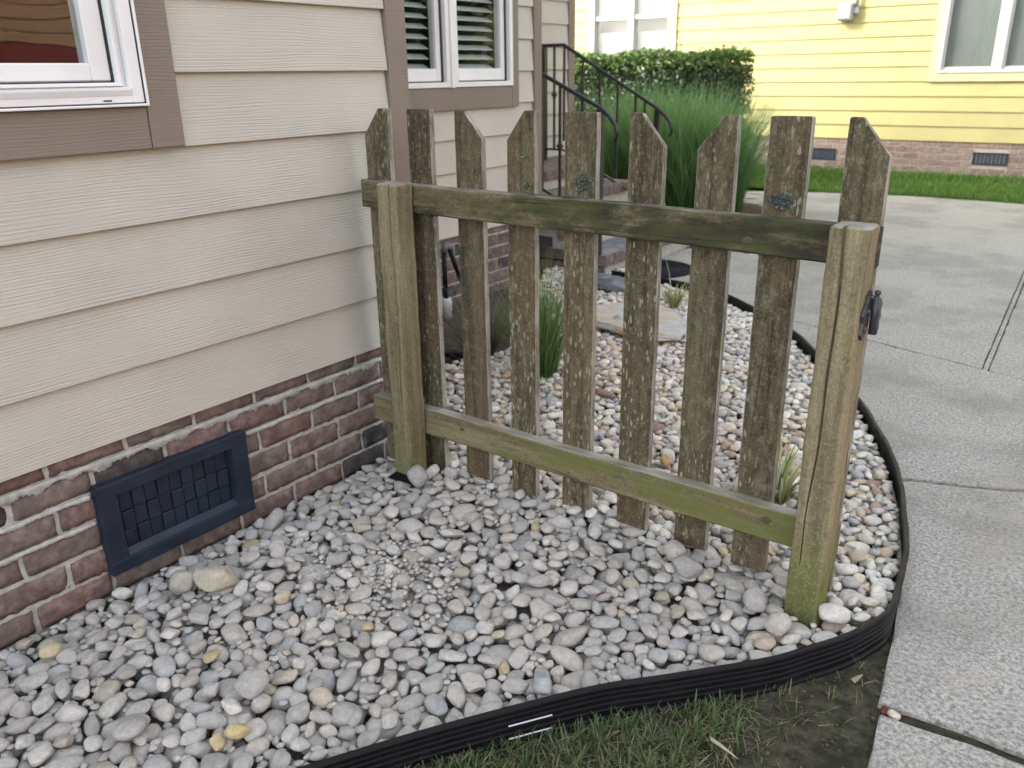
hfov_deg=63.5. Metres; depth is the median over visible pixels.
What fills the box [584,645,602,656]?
river pebble
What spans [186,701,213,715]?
river pebble
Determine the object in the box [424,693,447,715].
river pebble
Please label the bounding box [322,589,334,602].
river pebble
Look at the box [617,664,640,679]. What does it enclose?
river pebble
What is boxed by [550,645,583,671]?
river pebble
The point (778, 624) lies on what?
river pebble
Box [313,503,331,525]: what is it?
river pebble
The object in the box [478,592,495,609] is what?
river pebble
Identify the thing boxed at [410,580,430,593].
river pebble
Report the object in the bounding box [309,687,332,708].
river pebble
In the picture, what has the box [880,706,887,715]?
river pebble
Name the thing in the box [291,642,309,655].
river pebble
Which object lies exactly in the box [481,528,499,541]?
river pebble
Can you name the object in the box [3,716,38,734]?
river pebble
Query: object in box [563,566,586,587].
river pebble
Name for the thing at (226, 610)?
river pebble
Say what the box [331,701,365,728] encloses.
river pebble
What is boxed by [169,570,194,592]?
river pebble
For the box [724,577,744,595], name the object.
river pebble
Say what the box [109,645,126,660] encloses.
river pebble
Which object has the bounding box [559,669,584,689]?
river pebble
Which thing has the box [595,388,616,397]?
river pebble
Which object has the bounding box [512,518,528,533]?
river pebble
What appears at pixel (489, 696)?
river pebble
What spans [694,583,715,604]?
river pebble
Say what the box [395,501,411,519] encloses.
river pebble
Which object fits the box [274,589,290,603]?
river pebble
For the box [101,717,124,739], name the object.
river pebble
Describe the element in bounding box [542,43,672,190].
handrail
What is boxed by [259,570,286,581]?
river pebble
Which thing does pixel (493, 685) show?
river pebble
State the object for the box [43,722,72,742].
river pebble
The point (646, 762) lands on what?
lawn grass
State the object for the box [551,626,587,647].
river pebble
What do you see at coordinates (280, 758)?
river pebble
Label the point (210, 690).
river pebble
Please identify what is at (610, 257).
brick steps
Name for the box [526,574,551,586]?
river pebble
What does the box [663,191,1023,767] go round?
driveway
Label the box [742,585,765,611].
river pebble
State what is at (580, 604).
river pebble
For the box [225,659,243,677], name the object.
river pebble
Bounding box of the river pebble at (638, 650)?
[632,644,648,657]
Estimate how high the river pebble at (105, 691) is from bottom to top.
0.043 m
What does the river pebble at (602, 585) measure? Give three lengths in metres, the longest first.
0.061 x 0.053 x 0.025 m
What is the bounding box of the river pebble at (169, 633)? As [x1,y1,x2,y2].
[159,628,180,639]
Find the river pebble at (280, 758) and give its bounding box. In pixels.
[268,750,290,767]
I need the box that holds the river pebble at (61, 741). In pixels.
[52,735,74,747]
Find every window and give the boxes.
[0,0,149,111]
[404,0,512,88]
[587,0,677,64]
[927,0,1023,81]
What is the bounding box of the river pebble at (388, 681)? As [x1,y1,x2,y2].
[381,672,396,690]
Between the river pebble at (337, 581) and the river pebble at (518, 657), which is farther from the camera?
the river pebble at (337, 581)
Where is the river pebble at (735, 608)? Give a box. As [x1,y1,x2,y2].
[723,600,748,618]
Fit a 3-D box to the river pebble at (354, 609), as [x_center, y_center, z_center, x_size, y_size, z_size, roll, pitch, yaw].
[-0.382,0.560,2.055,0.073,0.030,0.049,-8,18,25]
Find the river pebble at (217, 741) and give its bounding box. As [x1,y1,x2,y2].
[209,733,225,751]
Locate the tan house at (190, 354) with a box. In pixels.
[0,0,574,651]
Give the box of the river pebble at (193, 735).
[180,726,206,745]
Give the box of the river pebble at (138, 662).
[127,654,152,672]
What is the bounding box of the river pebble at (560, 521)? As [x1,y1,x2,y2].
[541,514,572,536]
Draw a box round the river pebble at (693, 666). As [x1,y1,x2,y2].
[688,662,705,669]
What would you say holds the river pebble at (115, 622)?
on the garden bed at (450, 342)
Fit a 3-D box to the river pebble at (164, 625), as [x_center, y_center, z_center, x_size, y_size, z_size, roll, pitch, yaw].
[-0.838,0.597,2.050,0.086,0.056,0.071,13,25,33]
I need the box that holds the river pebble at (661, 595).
[655,591,668,600]
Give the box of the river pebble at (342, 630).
[335,622,350,637]
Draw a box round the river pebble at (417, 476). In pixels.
[407,464,428,487]
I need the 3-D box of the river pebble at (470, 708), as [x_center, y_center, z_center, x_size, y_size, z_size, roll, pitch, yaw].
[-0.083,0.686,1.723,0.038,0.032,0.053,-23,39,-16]
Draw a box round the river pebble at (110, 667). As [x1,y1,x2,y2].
[96,657,124,677]
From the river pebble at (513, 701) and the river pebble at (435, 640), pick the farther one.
the river pebble at (435, 640)
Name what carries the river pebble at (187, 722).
on the river pebble at (176, 725)
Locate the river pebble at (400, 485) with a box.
[394,480,410,495]
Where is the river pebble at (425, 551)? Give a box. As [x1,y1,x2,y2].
[415,546,439,563]
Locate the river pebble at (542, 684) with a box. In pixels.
[533,672,551,694]
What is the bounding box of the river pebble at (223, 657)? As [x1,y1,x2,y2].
[206,644,228,663]
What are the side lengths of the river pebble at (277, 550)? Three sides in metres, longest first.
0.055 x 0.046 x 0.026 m
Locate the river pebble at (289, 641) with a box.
[282,635,298,649]
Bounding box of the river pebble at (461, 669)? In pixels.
[455,664,486,680]
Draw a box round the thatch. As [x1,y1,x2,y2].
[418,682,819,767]
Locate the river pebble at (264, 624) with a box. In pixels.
[256,616,273,632]
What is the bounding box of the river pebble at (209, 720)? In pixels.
[196,711,226,729]
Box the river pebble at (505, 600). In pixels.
[494,591,518,609]
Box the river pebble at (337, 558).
[325,552,347,564]
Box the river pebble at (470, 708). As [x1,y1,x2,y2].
[463,701,477,717]
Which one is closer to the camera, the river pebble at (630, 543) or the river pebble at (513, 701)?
the river pebble at (513, 701)
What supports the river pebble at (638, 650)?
on the garden bed at (450, 342)
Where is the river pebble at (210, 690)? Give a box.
[199,682,219,697]
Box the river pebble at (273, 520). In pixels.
[262,508,284,531]
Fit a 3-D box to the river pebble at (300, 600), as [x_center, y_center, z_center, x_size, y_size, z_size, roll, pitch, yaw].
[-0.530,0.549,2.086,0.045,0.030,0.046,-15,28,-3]
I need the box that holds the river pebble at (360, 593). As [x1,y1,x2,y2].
[350,584,371,602]
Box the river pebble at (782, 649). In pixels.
[772,644,796,655]
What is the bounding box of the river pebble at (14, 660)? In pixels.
[6,653,33,669]
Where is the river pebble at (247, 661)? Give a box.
[233,654,269,678]
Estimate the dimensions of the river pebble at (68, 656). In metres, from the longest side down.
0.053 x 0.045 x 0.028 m
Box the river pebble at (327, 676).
[306,669,335,694]
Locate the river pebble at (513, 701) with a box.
[508,698,524,705]
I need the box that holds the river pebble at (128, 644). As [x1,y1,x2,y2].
[123,635,155,663]
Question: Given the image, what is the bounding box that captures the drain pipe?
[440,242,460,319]
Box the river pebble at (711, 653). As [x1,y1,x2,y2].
[698,644,724,662]
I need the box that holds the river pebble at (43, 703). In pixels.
[32,693,53,715]
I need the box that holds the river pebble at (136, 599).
[132,595,147,602]
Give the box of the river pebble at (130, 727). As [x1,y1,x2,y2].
[112,714,147,740]
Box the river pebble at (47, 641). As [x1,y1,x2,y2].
[39,639,56,648]
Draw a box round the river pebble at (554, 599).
[542,590,566,607]
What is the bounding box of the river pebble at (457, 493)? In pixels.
[448,490,469,503]
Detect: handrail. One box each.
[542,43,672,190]
[542,72,618,255]
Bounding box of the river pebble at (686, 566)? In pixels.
[671,555,702,578]
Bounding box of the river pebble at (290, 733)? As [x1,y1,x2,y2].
[281,724,299,747]
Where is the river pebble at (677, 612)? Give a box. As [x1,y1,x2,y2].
[670,605,684,618]
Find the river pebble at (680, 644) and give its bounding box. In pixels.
[666,637,689,655]
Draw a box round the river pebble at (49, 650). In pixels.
[38,642,61,658]
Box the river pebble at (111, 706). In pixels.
[97,692,126,720]
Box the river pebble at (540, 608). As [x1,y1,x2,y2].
[529,597,556,622]
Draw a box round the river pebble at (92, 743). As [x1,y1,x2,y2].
[83,735,103,751]
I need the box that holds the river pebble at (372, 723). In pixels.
[365,706,402,738]
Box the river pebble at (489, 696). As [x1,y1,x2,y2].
[481,691,502,707]
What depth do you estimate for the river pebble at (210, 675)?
1.83 m
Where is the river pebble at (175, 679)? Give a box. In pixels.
[170,674,185,687]
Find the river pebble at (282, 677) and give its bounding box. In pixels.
[271,669,297,684]
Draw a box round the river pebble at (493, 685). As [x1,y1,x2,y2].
[483,679,503,695]
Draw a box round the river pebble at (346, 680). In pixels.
[336,667,356,692]
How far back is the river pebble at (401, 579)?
2.16 m
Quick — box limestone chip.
[614,313,622,319]
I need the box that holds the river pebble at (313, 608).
[303,600,321,617]
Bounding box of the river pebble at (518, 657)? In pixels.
[508,646,528,668]
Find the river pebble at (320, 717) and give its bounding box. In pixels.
[309,710,331,724]
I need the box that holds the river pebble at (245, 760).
[232,752,253,767]
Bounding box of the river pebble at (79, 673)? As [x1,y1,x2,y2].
[69,665,89,681]
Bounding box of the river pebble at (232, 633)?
[221,623,247,645]
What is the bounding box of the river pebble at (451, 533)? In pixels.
[440,529,464,538]
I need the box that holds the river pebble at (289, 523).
[277,521,301,538]
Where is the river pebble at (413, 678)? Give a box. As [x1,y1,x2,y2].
[405,670,425,686]
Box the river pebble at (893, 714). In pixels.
[887,709,900,720]
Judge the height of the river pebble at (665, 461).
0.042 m
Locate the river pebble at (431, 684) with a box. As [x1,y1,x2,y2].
[420,673,443,695]
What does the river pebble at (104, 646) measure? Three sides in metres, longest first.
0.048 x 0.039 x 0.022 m
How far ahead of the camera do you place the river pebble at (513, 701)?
1.74 m
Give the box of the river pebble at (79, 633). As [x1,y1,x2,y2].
[63,627,87,642]
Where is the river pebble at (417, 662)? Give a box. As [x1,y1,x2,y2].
[407,656,426,669]
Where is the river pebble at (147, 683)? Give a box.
[135,674,161,698]
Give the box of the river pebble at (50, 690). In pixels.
[38,686,58,700]
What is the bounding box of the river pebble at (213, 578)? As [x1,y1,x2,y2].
[193,565,236,591]
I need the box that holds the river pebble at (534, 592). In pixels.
[520,587,550,599]
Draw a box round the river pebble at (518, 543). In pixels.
[510,533,533,551]
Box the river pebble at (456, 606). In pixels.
[447,599,464,613]
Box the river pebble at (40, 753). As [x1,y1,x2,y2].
[27,740,55,766]
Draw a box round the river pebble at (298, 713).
[285,701,309,724]
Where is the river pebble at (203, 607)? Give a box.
[190,603,211,614]
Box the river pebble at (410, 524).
[394,518,424,539]
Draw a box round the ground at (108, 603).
[8,187,1023,695]
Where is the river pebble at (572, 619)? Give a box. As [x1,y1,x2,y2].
[564,611,585,627]
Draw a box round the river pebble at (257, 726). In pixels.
[243,717,266,742]
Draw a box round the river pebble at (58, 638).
[34,634,66,657]
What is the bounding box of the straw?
[511,679,878,767]
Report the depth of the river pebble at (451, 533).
2.38 m
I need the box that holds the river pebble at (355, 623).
[348,616,373,639]
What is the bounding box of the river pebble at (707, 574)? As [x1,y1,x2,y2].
[698,568,713,581]
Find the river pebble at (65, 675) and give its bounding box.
[52,671,71,683]
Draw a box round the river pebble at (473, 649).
[466,642,480,656]
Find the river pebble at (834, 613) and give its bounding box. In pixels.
[818,602,850,624]
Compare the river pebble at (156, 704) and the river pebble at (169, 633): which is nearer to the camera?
the river pebble at (156, 704)
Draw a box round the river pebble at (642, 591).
[635,587,650,599]
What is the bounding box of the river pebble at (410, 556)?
[402,551,423,564]
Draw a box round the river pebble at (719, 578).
[712,573,748,588]
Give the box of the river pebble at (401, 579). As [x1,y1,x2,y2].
[392,573,411,588]
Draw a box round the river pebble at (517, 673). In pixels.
[504,669,524,681]
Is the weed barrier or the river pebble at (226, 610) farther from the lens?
the weed barrier
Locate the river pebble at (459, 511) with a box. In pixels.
[450,503,477,520]
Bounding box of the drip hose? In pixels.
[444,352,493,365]
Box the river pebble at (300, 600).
[293,593,308,608]
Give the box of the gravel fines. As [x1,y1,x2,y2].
[207,517,557,726]
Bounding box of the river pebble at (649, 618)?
[634,613,657,629]
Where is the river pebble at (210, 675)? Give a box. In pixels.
[194,670,220,690]
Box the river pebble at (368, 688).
[358,682,378,694]
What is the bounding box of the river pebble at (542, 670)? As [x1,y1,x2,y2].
[533,667,549,682]
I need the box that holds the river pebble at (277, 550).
[270,542,285,558]
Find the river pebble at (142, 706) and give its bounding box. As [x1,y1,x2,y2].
[125,700,151,715]
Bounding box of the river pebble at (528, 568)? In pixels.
[518,562,538,576]
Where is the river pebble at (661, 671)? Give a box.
[650,669,678,675]
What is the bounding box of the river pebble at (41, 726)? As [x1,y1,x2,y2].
[28,716,54,734]
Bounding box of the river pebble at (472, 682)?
[460,671,485,692]
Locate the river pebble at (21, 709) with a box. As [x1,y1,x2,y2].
[9,701,33,718]
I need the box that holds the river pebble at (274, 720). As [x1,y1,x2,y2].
[261,709,287,740]
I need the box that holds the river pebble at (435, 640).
[426,634,446,647]
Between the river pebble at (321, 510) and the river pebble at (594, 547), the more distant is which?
the river pebble at (321, 510)
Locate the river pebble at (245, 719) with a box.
[238,713,251,724]
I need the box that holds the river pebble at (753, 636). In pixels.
[745,631,774,642]
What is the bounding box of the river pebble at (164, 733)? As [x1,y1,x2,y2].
[157,728,179,738]
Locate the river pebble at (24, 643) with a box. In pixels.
[15,637,35,649]
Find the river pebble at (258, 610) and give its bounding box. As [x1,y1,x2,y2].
[242,603,271,616]
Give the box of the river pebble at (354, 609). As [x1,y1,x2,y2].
[344,603,371,616]
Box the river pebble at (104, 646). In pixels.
[95,641,115,652]
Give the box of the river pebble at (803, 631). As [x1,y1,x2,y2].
[783,622,811,644]
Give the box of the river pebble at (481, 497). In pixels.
[474,494,489,504]
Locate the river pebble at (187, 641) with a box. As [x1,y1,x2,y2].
[180,630,203,648]
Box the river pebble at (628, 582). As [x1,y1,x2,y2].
[621,576,639,589]
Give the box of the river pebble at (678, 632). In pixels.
[669,625,688,638]
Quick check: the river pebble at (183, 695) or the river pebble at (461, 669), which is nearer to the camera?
the river pebble at (183, 695)
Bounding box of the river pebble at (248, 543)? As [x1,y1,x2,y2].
[242,539,259,550]
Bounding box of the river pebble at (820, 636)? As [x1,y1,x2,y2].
[810,631,837,642]
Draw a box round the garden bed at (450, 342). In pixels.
[0,276,894,767]
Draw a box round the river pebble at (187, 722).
[179,713,196,732]
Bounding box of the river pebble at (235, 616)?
[224,610,242,623]
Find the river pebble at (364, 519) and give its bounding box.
[352,515,371,526]
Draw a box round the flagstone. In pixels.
[597,302,686,340]
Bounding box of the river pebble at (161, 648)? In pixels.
[155,642,172,656]
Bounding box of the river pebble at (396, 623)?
[389,616,407,630]
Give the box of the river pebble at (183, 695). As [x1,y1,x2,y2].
[173,687,192,705]
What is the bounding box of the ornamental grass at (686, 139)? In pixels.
[574,72,810,211]
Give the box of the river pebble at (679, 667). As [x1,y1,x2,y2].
[666,663,687,671]
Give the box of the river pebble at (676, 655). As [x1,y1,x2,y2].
[665,648,684,661]
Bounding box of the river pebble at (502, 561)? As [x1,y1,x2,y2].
[493,553,510,569]
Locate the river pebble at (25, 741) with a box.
[15,734,34,749]
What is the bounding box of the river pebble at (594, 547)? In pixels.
[583,537,604,556]
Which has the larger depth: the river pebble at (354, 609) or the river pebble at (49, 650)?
the river pebble at (354, 609)
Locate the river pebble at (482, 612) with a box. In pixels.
[474,605,490,620]
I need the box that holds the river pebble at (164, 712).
[155,703,174,721]
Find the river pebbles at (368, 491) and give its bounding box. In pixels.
[0,265,900,767]
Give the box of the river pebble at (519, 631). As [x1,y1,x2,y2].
[504,624,527,640]
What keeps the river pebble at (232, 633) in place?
on the river pebbles at (368, 491)
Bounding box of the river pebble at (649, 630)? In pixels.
[641,623,658,638]
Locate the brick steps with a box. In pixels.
[539,158,689,273]
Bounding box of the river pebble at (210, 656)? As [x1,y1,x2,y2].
[203,649,219,663]
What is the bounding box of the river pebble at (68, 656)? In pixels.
[56,648,77,664]
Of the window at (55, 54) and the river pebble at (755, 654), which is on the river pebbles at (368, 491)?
the river pebble at (755, 654)
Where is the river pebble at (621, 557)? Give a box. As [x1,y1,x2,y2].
[607,553,631,574]
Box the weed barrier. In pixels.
[388,471,412,484]
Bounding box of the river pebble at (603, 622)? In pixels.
[591,616,619,628]
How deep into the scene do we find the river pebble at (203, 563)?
2.31 m
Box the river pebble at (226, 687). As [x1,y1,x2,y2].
[218,678,236,698]
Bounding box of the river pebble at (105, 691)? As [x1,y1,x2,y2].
[92,680,120,705]
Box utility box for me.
[836,0,859,20]
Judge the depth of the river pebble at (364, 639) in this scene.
1.92 m
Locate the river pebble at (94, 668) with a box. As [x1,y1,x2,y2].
[87,660,108,680]
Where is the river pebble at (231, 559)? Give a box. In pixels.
[224,554,239,566]
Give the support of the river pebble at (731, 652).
on the garden bed at (450, 342)
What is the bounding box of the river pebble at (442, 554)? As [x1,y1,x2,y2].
[431,552,447,564]
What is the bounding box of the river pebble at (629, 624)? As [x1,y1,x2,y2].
[620,616,638,631]
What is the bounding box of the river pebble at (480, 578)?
[472,573,486,589]
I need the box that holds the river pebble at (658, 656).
[648,648,667,664]
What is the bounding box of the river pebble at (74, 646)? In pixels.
[62,643,78,650]
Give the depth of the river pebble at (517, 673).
1.82 m
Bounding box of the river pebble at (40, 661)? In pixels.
[25,656,55,674]
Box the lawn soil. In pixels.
[431,556,1023,767]
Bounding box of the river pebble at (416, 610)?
[409,604,424,617]
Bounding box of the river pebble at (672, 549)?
[663,540,685,560]
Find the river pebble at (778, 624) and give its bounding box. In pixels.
[764,612,791,636]
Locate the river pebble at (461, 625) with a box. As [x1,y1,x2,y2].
[445,616,479,643]
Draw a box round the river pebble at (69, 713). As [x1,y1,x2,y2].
[53,703,87,723]
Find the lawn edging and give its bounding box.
[297,270,909,767]
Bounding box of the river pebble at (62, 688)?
[55,678,69,698]
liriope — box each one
[660,258,688,307]
[729,426,803,504]
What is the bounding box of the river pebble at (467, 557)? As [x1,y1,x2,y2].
[460,551,477,563]
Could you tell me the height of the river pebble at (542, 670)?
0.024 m
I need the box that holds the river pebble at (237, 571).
[231,568,243,579]
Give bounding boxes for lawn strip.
[751,165,1023,203]
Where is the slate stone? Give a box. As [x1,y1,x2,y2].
[597,273,624,292]
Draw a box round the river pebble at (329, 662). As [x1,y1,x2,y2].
[319,655,339,669]
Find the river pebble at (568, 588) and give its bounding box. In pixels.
[560,580,577,596]
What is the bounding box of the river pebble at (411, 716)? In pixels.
[402,708,420,725]
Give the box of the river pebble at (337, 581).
[326,576,344,587]
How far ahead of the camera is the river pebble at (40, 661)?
1.94 m
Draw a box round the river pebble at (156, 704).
[150,698,167,717]
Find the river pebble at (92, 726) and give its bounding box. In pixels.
[84,714,100,736]
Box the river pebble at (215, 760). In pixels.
[199,753,228,767]
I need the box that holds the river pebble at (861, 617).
[851,612,870,622]
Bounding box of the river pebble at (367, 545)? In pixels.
[362,541,380,551]
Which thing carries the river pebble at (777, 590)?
on the river pebbles at (368, 491)
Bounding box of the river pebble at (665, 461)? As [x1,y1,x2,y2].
[660,454,670,467]
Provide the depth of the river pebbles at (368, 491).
2.20 m
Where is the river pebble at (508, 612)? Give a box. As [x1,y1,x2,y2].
[501,606,516,620]
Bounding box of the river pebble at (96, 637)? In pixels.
[85,630,107,644]
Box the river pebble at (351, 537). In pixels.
[346,532,365,545]
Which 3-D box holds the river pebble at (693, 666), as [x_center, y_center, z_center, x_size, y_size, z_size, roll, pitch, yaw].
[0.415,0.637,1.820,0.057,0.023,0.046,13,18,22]
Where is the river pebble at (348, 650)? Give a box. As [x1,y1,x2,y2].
[338,641,359,658]
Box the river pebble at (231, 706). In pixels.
[221,697,242,714]
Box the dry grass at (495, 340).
[441,270,509,354]
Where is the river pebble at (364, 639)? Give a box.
[357,631,370,647]
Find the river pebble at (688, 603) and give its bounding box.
[680,596,703,613]
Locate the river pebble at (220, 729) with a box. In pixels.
[212,726,223,735]
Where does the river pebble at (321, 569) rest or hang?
on the gravel fines
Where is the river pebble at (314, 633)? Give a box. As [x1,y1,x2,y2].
[301,628,321,644]
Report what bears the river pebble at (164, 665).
on the river pebbles at (368, 491)
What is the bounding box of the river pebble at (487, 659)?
[477,654,495,664]
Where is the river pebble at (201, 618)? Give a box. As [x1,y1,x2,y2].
[188,612,208,624]
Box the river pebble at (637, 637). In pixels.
[624,631,644,644]
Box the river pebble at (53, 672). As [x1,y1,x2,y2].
[44,664,73,685]
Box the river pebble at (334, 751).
[328,747,347,756]
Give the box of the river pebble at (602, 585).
[589,580,609,592]
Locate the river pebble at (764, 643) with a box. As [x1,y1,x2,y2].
[754,636,775,651]
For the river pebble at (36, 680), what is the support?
on the river pebbles at (368, 491)
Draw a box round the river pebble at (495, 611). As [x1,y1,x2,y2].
[489,607,508,630]
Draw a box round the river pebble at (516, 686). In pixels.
[501,678,528,693]
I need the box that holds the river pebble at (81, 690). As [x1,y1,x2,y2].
[72,679,89,699]
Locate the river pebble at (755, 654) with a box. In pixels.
[749,650,767,659]
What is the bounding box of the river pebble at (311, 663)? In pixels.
[298,655,317,675]
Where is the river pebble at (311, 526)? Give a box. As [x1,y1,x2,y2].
[302,520,321,532]
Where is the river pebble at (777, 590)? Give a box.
[770,583,786,599]
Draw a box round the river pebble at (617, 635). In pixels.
[607,628,626,643]
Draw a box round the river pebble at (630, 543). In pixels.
[625,538,637,548]
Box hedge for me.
[574,44,755,146]
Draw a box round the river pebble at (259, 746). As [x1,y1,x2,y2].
[244,737,269,757]
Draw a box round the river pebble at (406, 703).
[396,693,424,713]
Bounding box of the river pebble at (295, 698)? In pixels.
[289,692,308,706]
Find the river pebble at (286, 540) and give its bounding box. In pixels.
[270,535,290,545]
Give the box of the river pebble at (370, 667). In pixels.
[361,658,379,676]
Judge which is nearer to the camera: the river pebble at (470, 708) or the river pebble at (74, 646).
the river pebble at (470, 708)
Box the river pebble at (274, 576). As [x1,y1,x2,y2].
[263,569,284,583]
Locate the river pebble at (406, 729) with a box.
[396,725,416,736]
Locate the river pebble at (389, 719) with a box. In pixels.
[381,711,397,729]
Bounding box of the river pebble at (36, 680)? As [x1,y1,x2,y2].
[19,670,48,693]
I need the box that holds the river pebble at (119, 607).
[110,600,128,614]
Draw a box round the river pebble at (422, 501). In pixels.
[413,493,431,512]
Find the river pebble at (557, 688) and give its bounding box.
[550,684,571,694]
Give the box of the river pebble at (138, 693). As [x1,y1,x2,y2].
[127,687,147,700]
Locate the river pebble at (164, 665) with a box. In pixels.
[153,655,175,677]
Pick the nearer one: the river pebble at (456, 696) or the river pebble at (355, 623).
the river pebble at (456, 696)
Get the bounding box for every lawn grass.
[398,655,874,767]
[748,162,1023,204]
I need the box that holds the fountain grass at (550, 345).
[459,228,610,377]
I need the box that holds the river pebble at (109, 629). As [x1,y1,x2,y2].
[102,614,128,631]
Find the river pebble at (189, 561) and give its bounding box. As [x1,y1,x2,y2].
[179,555,197,566]
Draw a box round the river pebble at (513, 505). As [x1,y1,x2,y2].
[492,498,522,515]
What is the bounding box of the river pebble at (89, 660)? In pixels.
[80,651,99,668]
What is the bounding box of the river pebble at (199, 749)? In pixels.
[185,741,211,758]
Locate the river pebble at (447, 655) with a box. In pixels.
[438,649,466,661]
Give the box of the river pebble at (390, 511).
[383,505,398,518]
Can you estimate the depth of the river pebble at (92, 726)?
1.69 m
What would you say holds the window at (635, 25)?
in the yellow house at (927, 85)
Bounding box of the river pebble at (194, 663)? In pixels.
[186,659,202,669]
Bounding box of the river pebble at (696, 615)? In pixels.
[687,610,707,619]
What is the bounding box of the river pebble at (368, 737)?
[357,728,379,747]
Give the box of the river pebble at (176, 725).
[172,716,208,736]
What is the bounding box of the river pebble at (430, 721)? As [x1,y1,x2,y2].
[418,715,442,730]
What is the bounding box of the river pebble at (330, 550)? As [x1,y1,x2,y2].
[313,546,334,561]
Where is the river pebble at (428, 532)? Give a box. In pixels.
[420,526,437,538]
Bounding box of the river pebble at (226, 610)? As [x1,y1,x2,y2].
[217,598,242,617]
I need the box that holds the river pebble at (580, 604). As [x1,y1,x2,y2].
[570,598,592,609]
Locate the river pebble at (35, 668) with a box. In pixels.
[28,663,49,675]
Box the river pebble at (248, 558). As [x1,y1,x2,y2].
[239,550,259,565]
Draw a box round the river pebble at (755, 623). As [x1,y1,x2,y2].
[747,616,766,630]
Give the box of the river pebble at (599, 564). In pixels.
[590,559,606,570]
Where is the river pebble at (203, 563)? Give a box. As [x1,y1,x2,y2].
[189,560,207,571]
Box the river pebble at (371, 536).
[362,531,380,542]
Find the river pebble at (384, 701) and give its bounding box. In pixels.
[375,694,394,708]
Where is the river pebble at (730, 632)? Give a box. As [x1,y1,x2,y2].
[721,624,739,645]
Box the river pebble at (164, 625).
[159,613,187,636]
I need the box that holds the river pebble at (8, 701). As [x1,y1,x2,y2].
[0,693,18,716]
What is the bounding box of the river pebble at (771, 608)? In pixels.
[764,603,783,614]
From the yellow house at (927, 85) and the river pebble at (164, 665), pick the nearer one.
the river pebble at (164, 665)
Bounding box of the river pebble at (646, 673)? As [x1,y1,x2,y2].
[641,669,658,676]
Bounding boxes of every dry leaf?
[710,736,737,758]
[851,674,862,682]
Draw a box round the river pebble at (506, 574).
[500,570,513,582]
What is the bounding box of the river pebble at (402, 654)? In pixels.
[392,648,418,661]
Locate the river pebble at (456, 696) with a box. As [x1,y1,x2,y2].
[447,684,465,707]
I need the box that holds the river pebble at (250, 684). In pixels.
[234,668,269,699]
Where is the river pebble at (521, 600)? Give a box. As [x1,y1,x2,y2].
[512,594,530,606]
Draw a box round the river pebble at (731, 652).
[721,647,739,658]
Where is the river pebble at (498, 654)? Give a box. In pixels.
[484,645,515,669]
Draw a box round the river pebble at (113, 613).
[106,600,133,616]
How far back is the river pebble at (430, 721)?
1.69 m
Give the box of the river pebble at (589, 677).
[581,669,598,687]
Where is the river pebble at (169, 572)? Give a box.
[165,566,186,577]
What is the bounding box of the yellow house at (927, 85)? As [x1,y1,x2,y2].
[575,0,1023,177]
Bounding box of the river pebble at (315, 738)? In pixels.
[299,731,326,754]
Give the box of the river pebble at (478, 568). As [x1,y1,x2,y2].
[469,561,486,577]
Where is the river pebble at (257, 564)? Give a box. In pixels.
[247,559,267,570]
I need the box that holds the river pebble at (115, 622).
[104,616,123,628]
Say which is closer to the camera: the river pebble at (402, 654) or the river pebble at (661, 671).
the river pebble at (661, 671)
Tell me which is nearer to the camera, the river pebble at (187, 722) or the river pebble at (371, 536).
the river pebble at (187, 722)
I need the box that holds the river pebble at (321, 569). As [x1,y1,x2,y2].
[297,564,331,585]
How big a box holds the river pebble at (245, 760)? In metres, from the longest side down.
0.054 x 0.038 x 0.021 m
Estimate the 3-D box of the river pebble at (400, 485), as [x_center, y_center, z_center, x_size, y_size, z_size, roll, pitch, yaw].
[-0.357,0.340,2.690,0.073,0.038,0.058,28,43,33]
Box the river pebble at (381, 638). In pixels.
[370,631,396,648]
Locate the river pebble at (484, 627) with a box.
[475,621,493,634]
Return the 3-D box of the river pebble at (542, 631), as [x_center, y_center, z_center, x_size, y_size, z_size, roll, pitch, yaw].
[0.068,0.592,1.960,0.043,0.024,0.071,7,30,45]
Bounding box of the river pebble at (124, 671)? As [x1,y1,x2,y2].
[114,663,136,679]
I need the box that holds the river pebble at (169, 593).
[161,590,180,598]
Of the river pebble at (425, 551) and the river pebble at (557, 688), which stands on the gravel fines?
the river pebble at (425, 551)
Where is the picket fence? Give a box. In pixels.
[361,108,892,639]
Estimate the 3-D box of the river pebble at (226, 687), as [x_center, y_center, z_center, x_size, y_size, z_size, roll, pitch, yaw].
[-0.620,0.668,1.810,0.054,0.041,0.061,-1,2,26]
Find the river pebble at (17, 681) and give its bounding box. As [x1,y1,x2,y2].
[12,674,28,695]
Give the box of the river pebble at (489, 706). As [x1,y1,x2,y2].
[472,701,501,715]
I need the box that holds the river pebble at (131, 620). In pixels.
[124,613,143,625]
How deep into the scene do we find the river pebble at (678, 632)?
1.93 m
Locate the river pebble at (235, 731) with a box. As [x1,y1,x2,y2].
[224,723,250,738]
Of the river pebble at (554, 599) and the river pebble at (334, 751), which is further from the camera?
the river pebble at (554, 599)
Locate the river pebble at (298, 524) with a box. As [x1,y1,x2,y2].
[293,520,308,528]
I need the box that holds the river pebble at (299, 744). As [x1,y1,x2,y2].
[290,736,309,751]
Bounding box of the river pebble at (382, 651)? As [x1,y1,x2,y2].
[375,646,389,657]
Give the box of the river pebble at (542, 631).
[531,623,552,641]

